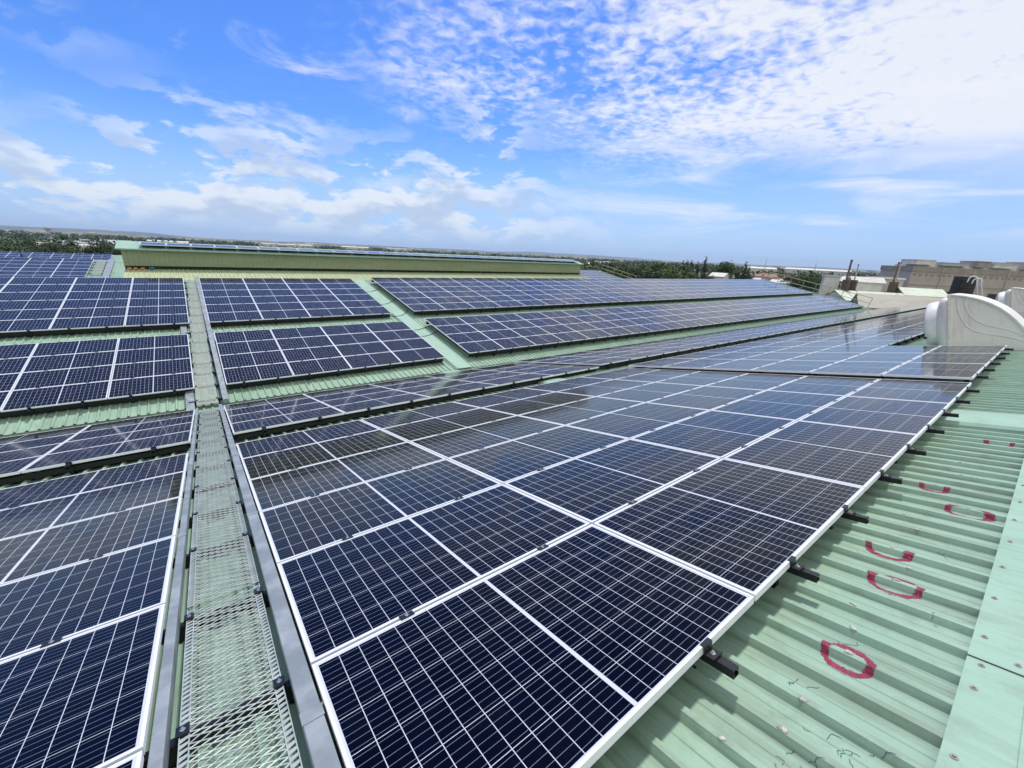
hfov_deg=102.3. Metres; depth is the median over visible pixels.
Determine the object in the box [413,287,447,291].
solar panel
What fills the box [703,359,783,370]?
solar panel
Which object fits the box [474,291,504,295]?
solar panel
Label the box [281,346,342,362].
solar panel
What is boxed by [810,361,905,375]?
solar panel
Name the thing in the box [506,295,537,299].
solar panel
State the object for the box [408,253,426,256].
solar panel
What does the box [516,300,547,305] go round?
solar panel
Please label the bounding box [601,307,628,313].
solar panel
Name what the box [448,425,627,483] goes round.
solar panel
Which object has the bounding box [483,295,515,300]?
solar panel
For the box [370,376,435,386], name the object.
solar panel
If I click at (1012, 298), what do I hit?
roof ventilator
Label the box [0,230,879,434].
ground
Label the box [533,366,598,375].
solar panel
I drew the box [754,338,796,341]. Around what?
solar panel
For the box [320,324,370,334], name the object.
solar panel
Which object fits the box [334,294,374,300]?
solar panel
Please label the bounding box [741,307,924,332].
mounting rails
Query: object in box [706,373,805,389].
solar panel
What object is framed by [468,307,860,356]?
carrier rail
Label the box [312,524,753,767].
solar panel
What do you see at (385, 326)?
solar panel
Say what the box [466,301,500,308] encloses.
solar panel
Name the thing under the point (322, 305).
solar panel
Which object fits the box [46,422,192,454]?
solar panel
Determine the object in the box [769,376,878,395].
solar panel
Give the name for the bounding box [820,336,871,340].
solar panel
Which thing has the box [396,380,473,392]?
solar panel
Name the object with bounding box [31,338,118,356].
solar panel
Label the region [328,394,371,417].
mounting rail
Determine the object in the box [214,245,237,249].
solar panel
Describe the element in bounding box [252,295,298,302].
solar panel
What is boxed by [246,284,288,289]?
solar panel
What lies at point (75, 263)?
solar panel
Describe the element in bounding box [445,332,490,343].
solar panel
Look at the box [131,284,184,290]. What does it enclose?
solar panel
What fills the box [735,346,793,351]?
solar panel
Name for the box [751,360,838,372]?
solar panel
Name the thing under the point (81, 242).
works hall
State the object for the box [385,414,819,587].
mounting rail
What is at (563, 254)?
hills
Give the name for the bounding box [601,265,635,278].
guard railing
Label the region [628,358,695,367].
solar panel
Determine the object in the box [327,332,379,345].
solar panel
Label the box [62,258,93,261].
solar panel
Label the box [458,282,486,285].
solar panel
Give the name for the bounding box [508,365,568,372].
solar panel
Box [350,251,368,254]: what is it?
solar panel
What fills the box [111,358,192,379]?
solar panel
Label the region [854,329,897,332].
solar panel
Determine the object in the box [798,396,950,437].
solar panel
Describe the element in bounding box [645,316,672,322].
solar panel
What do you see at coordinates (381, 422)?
solar panel
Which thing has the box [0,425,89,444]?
solar panel
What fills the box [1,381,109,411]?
solar panel
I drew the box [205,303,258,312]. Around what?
solar panel
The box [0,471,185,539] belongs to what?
solar panel
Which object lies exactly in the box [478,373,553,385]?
solar panel
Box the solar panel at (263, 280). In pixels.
[243,278,285,283]
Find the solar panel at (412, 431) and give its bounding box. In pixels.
[382,408,516,441]
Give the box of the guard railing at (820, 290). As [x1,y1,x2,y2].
[766,272,872,307]
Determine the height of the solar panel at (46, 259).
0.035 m
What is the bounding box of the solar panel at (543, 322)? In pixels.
[527,318,561,326]
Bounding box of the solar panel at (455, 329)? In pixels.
[434,324,478,334]
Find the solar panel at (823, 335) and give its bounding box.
[802,333,849,337]
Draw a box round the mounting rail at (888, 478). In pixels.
[500,403,902,487]
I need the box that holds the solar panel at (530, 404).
[482,392,594,414]
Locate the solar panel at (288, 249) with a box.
[278,248,298,252]
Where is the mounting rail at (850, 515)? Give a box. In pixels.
[431,405,868,528]
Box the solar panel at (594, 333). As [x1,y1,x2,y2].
[577,329,612,338]
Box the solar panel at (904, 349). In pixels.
[866,346,939,352]
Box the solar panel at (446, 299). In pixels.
[429,297,463,302]
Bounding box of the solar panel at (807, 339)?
[783,337,832,341]
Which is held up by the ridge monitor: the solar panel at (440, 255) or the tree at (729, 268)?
the solar panel at (440, 255)
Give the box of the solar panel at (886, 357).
[842,353,924,362]
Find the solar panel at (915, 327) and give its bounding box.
[901,326,923,328]
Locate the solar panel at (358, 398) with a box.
[321,390,408,406]
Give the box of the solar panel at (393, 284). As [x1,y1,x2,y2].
[376,282,411,286]
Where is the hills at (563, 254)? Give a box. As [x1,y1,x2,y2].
[0,225,880,271]
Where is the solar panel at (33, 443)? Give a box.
[0,433,77,452]
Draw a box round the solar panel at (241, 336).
[214,329,274,342]
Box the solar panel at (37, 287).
[0,284,72,291]
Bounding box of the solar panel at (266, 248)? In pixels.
[258,247,279,251]
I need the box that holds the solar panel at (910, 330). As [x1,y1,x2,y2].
[887,328,923,332]
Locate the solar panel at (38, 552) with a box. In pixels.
[0,497,181,584]
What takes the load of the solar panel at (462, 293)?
attached to the mounting rail
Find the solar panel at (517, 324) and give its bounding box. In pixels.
[499,320,536,328]
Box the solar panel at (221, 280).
[199,278,244,283]
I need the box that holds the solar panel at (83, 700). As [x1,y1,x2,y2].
[0,604,165,767]
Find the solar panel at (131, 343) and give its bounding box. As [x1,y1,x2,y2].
[117,334,188,350]
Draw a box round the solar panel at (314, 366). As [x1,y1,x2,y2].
[288,357,351,376]
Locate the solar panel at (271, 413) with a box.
[227,402,330,423]
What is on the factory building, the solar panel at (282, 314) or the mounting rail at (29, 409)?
the mounting rail at (29, 409)
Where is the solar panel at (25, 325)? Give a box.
[0,319,54,332]
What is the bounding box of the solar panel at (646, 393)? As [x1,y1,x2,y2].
[596,382,701,402]
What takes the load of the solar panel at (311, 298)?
attached to the mounting rail
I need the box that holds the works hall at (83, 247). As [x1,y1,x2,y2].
[33,242,95,248]
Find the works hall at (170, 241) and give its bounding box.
[147,240,192,243]
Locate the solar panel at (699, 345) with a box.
[677,343,722,347]
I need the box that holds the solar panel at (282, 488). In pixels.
[249,442,445,513]
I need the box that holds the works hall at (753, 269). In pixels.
[742,266,777,272]
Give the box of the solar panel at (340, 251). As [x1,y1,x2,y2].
[332,250,351,254]
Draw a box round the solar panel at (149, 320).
[125,314,188,326]
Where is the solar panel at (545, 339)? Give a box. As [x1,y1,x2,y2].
[524,334,564,345]
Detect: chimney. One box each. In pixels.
[840,260,852,290]
[848,264,858,290]
[887,262,899,292]
[894,262,901,292]
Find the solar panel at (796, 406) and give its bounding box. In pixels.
[713,390,844,420]
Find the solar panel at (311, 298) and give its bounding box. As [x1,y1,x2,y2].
[295,295,338,301]
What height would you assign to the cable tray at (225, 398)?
0.128 m
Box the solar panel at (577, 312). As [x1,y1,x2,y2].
[563,310,592,315]
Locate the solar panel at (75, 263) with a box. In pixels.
[60,261,92,264]
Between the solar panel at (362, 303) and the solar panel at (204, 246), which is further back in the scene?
the solar panel at (204, 246)
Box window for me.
[987,293,996,299]
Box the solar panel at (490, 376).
[458,372,526,381]
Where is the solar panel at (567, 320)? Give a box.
[551,316,584,323]
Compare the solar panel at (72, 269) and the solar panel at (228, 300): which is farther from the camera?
the solar panel at (72, 269)
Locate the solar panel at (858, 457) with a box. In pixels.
[724,421,918,490]
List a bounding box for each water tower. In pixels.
[43,227,51,237]
[86,232,96,237]
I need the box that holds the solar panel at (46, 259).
[29,258,62,261]
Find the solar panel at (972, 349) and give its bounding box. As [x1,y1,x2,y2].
[927,345,1006,354]
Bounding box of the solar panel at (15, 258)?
[0,257,30,260]
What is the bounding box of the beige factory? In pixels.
[879,259,1023,300]
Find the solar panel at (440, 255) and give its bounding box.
[434,254,451,257]
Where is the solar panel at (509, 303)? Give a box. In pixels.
[492,301,525,306]
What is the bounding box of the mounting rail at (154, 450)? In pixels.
[151,426,163,458]
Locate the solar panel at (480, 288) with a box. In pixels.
[465,286,495,290]
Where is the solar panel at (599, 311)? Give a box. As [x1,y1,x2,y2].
[582,308,612,314]
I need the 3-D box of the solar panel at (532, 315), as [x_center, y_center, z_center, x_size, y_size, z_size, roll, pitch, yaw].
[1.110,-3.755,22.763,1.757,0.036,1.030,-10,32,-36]
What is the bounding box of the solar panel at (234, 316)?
[207,311,262,322]
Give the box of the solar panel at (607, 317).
[595,314,623,320]
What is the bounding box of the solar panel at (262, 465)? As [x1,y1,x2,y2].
[241,429,407,481]
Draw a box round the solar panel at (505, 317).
[488,313,524,321]
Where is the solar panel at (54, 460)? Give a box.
[21,430,191,472]
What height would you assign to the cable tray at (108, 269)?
0.103 m
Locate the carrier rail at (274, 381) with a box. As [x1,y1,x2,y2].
[228,358,442,388]
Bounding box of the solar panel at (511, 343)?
[493,337,535,348]
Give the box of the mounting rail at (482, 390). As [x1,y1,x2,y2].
[425,379,486,395]
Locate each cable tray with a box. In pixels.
[102,259,114,277]
[147,408,198,767]
[180,325,194,410]
[195,277,228,402]
[218,404,341,767]
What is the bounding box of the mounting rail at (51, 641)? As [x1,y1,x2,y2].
[40,460,148,647]
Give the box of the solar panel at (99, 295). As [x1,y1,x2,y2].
[65,291,129,299]
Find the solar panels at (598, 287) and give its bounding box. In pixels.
[0,251,1023,767]
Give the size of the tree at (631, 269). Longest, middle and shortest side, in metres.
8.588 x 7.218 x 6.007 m
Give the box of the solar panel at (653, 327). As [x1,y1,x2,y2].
[641,323,669,331]
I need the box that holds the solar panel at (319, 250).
[314,249,335,253]
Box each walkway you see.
[88,260,106,274]
[143,409,316,767]
[184,281,222,406]
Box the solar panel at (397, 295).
[390,292,426,298]
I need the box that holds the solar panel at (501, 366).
[476,363,526,369]
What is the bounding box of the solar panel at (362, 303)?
[340,300,382,307]
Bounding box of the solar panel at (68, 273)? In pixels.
[52,271,87,274]
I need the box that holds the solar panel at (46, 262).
[26,261,60,264]
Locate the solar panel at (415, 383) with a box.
[382,378,452,389]
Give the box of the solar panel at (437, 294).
[421,292,455,297]
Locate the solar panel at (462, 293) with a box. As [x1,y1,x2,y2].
[449,291,480,296]
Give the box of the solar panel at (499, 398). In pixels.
[453,388,552,407]
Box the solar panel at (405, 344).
[382,338,432,351]
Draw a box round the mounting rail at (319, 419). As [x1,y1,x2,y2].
[283,396,322,425]
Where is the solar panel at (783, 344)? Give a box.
[759,342,809,346]
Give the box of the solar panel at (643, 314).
[631,311,657,317]
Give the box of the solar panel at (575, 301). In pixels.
[560,298,586,303]
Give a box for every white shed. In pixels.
[818,274,842,295]
[848,276,886,291]
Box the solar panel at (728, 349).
[701,347,753,351]
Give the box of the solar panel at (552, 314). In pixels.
[539,311,571,317]
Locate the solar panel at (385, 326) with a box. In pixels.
[364,321,410,331]
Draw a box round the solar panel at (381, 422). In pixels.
[361,402,478,429]
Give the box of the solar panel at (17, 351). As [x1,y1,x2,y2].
[0,343,37,358]
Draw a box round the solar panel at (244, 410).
[225,398,318,415]
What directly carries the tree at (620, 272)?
on the ground
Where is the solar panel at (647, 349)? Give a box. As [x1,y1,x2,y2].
[623,347,670,351]
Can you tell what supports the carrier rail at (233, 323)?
on the factory building
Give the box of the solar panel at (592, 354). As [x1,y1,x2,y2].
[573,352,615,356]
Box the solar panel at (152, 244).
[139,242,165,247]
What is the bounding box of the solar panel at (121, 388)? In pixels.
[108,372,193,398]
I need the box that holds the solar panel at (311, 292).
[290,289,332,294]
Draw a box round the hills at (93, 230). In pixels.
[0,227,493,252]
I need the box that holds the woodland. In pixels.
[0,229,879,287]
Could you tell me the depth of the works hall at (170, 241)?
387.97 m
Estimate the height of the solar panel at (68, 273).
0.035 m
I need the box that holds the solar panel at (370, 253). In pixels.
[364,251,382,254]
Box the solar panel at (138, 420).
[79,410,194,432]
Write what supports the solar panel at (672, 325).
attached to the mounting rails at (763, 318)
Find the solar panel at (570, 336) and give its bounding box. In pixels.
[552,331,589,341]
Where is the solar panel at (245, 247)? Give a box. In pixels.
[236,246,258,250]
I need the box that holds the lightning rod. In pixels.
[14,236,23,257]
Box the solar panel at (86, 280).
[74,277,132,283]
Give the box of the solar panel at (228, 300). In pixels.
[203,296,253,304]
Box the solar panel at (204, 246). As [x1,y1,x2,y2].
[191,244,214,249]
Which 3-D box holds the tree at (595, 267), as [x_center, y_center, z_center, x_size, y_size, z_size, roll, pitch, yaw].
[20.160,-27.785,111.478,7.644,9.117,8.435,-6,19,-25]
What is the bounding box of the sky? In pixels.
[0,0,1023,270]
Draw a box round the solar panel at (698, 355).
[669,352,729,358]
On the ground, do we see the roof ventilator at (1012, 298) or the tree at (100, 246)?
the tree at (100, 246)
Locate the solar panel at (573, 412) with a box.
[518,397,644,424]
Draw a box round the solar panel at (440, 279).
[426,278,455,281]
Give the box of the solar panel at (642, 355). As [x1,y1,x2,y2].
[616,352,670,358]
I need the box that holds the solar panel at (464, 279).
[450,278,478,281]
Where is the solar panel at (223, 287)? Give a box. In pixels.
[200,284,247,289]
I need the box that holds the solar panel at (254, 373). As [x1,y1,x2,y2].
[223,362,293,384]
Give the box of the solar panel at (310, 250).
[296,248,317,252]
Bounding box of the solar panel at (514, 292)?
[498,290,526,294]
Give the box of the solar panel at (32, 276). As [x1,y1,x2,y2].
[13,275,51,277]
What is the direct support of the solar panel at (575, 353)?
on the mounting rail
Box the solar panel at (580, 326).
[563,323,597,330]
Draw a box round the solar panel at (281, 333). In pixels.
[270,326,325,339]
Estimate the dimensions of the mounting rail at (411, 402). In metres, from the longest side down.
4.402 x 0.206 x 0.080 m
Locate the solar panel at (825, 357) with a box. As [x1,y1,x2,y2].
[788,353,862,360]
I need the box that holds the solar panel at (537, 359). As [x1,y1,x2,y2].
[514,356,567,362]
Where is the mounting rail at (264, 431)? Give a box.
[249,406,267,437]
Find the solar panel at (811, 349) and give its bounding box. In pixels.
[773,346,835,352]
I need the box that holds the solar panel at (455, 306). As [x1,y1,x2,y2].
[437,302,474,309]
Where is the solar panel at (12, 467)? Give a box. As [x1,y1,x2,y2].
[0,455,43,476]
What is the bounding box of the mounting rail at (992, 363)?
[674,356,1000,371]
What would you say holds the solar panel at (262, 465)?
on the mounting rail at (406, 615)
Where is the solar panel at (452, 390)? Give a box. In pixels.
[413,382,498,398]
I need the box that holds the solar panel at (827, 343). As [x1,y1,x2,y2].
[799,341,853,345]
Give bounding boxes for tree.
[0,241,13,249]
[0,244,20,251]
[8,242,36,251]
[10,244,30,251]
[16,238,40,250]
[35,242,62,251]
[36,241,49,251]
[40,245,65,252]
[42,243,58,251]
[62,241,78,251]
[62,244,83,253]
[81,240,118,253]
[82,244,106,253]
[89,242,120,254]
[580,264,600,270]
[600,260,616,270]
[600,262,613,271]
[613,264,629,278]
[624,266,651,278]
[627,267,637,277]
[634,267,662,278]
[641,260,664,274]
[650,268,666,278]
[655,260,671,270]
[664,267,683,278]
[672,264,692,278]
[679,269,688,278]
[685,267,700,278]
[694,262,699,275]
[696,271,707,278]
[700,256,707,276]
[707,261,732,275]
[717,260,736,278]
[733,270,748,278]
[738,261,748,278]
[778,275,796,284]
[787,274,802,287]
[800,272,820,292]
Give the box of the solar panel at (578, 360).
[552,357,609,363]
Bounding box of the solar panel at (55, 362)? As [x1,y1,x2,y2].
[22,351,115,372]
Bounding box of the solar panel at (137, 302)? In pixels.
[128,298,186,306]
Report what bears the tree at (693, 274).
on the ground
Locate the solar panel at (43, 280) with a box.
[8,277,76,283]
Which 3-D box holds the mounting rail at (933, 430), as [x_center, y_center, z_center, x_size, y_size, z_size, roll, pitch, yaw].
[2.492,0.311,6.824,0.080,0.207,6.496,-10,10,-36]
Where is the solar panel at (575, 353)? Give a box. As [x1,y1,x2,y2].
[554,352,593,355]
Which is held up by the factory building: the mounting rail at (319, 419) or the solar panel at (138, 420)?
the mounting rail at (319, 419)
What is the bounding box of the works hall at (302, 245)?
[297,244,312,248]
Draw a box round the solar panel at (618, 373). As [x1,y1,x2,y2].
[582,368,659,378]
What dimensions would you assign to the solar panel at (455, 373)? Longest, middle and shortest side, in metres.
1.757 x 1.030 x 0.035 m
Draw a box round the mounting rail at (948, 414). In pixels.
[566,379,958,417]
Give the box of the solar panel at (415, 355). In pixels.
[392,347,444,362]
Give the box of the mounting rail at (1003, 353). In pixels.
[705,350,1009,359]
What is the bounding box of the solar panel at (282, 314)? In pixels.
[259,309,310,319]
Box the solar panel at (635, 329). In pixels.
[622,325,652,333]
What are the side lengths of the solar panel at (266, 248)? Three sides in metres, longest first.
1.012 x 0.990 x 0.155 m
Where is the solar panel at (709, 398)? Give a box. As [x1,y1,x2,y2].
[647,386,765,410]
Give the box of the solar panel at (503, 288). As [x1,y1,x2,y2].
[489,286,516,290]
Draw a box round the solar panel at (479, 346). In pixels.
[457,340,504,353]
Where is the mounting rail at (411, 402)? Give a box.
[352,386,414,408]
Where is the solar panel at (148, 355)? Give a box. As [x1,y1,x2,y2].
[114,345,190,364]
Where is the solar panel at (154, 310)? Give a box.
[127,305,187,315]
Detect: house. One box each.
[709,272,729,278]
[753,273,784,280]
[770,279,788,284]
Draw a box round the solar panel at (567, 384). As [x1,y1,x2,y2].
[526,377,612,391]
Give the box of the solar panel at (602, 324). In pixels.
[586,321,618,328]
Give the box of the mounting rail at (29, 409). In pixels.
[27,341,60,415]
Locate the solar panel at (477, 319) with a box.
[458,315,497,323]
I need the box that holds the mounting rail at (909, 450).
[537,395,926,463]
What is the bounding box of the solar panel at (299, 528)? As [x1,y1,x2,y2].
[259,459,500,567]
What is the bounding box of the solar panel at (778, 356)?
[743,352,809,359]
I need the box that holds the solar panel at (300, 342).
[276,335,333,349]
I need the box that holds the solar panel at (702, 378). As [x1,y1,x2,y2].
[658,371,747,385]
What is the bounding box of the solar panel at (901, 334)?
[876,332,923,335]
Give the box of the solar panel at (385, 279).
[370,277,403,281]
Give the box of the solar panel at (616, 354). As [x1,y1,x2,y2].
[591,352,640,356]
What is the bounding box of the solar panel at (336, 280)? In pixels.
[318,278,354,282]
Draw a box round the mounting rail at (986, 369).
[657,359,994,370]
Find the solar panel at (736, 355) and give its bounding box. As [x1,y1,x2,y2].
[701,352,768,358]
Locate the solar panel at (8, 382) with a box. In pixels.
[0,373,20,391]
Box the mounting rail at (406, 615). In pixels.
[271,436,414,620]
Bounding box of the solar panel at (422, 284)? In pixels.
[406,282,438,286]
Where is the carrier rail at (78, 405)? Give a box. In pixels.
[0,389,193,418]
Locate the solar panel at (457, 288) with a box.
[441,286,471,291]
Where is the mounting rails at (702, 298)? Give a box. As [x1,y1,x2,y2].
[599,278,813,305]
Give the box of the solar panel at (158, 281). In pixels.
[132,278,183,283]
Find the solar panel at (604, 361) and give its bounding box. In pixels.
[575,357,637,364]
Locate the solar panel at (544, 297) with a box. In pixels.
[529,294,556,299]
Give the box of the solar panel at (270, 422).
[230,407,344,434]
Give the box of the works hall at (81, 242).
[50,240,98,243]
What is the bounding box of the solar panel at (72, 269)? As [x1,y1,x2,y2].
[55,268,88,271]
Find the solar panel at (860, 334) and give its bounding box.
[837,333,881,336]
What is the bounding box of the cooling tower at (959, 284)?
[947,275,980,296]
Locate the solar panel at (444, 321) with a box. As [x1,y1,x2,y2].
[425,317,466,325]
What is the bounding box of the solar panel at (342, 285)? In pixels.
[323,283,361,288]
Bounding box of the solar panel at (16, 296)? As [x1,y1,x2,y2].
[0,292,68,300]
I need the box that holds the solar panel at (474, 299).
[458,296,489,301]
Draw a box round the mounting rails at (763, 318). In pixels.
[655,295,862,332]
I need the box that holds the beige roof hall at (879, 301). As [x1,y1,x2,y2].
[850,293,941,309]
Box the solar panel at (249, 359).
[219,350,285,368]
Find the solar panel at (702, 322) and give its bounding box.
[690,319,715,325]
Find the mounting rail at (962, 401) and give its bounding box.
[592,374,969,403]
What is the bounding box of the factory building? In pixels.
[0,255,1023,767]
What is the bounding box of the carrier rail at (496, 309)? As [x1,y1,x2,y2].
[413,293,812,314]
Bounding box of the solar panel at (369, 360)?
[343,352,401,368]
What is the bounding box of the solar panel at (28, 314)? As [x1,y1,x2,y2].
[0,309,59,320]
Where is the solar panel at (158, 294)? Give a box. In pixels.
[130,290,185,298]
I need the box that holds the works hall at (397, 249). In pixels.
[386,248,407,252]
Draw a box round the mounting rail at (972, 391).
[649,371,979,392]
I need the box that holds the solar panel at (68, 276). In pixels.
[51,275,85,276]
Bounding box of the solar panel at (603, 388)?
[557,379,653,396]
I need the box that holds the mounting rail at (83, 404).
[81,339,99,408]
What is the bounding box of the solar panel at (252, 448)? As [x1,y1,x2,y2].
[236,420,378,460]
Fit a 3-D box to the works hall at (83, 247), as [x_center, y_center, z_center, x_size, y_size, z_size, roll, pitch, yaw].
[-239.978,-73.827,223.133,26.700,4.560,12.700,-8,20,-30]
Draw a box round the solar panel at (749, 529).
[594,458,864,600]
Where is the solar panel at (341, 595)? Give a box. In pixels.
[277,484,589,667]
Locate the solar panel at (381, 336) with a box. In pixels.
[372,329,421,341]
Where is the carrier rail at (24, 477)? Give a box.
[0,444,188,484]
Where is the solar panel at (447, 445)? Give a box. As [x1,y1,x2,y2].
[410,415,563,458]
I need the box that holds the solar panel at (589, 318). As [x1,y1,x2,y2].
[573,315,605,322]
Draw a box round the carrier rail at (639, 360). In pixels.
[598,308,925,368]
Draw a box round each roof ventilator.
[923,293,1023,349]
[997,287,1023,311]
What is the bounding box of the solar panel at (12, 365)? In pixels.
[0,357,29,374]
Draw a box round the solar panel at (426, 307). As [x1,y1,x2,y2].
[406,303,445,310]
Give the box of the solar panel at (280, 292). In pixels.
[249,289,293,295]
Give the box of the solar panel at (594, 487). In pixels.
[504,439,720,524]
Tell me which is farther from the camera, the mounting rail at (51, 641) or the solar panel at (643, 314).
the solar panel at (643, 314)
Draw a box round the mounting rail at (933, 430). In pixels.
[570,388,944,439]
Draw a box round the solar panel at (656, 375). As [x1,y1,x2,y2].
[616,369,699,381]
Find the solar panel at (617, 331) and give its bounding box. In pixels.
[600,327,633,335]
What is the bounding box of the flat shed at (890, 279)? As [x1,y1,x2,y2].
[868,276,905,291]
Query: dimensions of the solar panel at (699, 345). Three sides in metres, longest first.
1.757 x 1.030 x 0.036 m
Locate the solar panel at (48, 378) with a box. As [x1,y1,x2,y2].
[12,365,112,390]
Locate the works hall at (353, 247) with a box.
[341,246,369,250]
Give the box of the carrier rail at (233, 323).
[211,314,389,326]
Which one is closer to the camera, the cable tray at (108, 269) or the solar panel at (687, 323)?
the solar panel at (687, 323)
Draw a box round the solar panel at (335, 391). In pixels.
[304,384,378,397]
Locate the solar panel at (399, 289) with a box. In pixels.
[383,287,418,292]
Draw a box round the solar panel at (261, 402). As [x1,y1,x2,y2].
[224,394,309,411]
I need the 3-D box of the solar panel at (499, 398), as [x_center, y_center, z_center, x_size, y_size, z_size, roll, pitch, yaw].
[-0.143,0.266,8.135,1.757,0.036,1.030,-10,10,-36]
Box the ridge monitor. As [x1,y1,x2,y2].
[115,240,586,280]
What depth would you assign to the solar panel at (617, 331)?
22.64 m
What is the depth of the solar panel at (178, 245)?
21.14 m
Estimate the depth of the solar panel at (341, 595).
2.52 m
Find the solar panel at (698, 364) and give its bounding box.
[663,359,738,368]
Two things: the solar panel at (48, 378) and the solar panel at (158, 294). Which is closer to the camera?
the solar panel at (48, 378)
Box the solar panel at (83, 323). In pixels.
[49,316,125,329]
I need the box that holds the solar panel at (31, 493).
[0,453,188,509]
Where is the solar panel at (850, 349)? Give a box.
[814,346,882,352]
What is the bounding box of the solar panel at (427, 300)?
[398,297,435,304]
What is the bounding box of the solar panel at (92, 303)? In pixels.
[61,299,128,308]
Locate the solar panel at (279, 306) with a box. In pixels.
[255,302,304,310]
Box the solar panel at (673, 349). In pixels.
[647,347,698,352]
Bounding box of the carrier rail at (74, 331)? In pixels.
[0,324,188,337]
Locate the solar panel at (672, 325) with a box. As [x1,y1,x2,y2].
[658,322,686,328]
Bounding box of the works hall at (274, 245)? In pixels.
[259,243,299,247]
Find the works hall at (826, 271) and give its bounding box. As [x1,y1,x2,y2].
[785,267,852,275]
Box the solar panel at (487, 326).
[469,322,508,331]
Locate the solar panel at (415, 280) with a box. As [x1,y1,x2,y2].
[400,278,430,281]
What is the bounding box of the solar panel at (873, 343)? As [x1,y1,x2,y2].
[839,340,900,345]
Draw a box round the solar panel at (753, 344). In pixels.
[727,342,777,346]
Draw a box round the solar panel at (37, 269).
[19,268,56,271]
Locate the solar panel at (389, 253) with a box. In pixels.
[380,252,398,255]
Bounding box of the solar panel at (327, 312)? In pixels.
[306,308,353,317]
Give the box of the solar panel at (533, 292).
[519,290,545,294]
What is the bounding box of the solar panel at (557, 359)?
[532,356,583,363]
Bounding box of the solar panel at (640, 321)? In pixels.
[627,318,654,324]
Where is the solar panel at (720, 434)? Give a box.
[631,410,795,458]
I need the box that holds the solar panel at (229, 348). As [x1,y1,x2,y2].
[216,339,279,354]
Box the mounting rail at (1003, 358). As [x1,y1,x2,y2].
[690,353,1005,365]
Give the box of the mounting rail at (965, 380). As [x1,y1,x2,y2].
[642,364,988,382]
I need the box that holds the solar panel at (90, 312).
[55,307,127,318]
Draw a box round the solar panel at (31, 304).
[0,300,64,309]
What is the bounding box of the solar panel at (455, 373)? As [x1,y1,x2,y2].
[427,369,486,377]
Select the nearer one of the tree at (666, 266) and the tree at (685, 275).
the tree at (685, 275)
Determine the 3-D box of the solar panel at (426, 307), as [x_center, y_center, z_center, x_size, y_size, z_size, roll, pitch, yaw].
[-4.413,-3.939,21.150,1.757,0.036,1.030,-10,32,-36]
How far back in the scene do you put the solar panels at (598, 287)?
31.69 m
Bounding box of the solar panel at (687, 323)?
[673,320,701,326]
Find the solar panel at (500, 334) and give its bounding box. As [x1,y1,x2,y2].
[480,329,521,339]
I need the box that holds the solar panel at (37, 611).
[0,536,175,661]
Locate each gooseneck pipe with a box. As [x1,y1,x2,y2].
[967,276,977,294]
[971,278,982,295]
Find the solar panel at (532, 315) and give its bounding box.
[514,312,548,319]
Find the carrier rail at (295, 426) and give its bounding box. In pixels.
[236,369,595,439]
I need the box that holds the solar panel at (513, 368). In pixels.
[491,364,545,371]
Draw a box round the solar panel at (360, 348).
[335,341,390,355]
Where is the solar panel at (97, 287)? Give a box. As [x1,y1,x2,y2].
[70,284,131,291]
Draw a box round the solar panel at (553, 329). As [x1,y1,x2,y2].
[539,324,574,333]
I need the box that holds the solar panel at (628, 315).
[614,312,642,318]
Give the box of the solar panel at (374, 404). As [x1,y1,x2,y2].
[332,393,430,413]
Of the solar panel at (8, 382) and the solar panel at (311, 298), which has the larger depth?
the solar panel at (311, 298)
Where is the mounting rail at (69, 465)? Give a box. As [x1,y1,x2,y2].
[65,420,119,474]
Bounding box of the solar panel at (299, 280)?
[282,278,321,283]
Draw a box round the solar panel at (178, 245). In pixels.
[166,243,190,248]
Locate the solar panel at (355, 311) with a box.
[347,306,391,315]
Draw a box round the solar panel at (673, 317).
[661,315,686,320]
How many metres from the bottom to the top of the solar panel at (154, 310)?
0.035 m
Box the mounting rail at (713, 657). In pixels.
[333,424,738,679]
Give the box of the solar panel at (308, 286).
[286,283,327,288]
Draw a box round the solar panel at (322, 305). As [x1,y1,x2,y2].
[300,301,345,309]
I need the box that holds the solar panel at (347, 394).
[311,387,393,401]
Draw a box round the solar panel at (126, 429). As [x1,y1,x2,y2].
[66,415,193,441]
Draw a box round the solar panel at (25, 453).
[0,443,62,461]
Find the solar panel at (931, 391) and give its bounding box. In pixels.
[847,379,971,405]
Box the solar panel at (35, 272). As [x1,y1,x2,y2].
[16,271,53,274]
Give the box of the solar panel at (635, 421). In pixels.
[566,403,708,438]
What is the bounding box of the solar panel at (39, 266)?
[22,264,58,267]
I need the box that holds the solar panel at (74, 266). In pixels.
[57,265,90,268]
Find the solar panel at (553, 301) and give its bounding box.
[540,299,568,304]
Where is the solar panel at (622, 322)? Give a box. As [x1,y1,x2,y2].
[608,319,637,326]
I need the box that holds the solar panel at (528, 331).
[511,327,549,336]
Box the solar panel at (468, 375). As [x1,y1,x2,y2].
[441,370,504,379]
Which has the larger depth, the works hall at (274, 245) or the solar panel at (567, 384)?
the works hall at (274, 245)
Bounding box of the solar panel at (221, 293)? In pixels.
[202,290,250,296]
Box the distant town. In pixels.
[0,229,878,273]
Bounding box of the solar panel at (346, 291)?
[329,289,367,294]
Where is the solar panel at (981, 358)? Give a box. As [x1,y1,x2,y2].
[909,353,998,365]
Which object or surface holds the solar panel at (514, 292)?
on the mounting rail
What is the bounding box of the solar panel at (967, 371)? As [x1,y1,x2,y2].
[882,362,986,379]
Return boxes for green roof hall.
[822,290,904,301]
[897,287,947,297]
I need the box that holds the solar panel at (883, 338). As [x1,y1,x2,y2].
[857,336,914,340]
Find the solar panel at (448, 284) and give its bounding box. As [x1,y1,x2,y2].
[433,282,462,286]

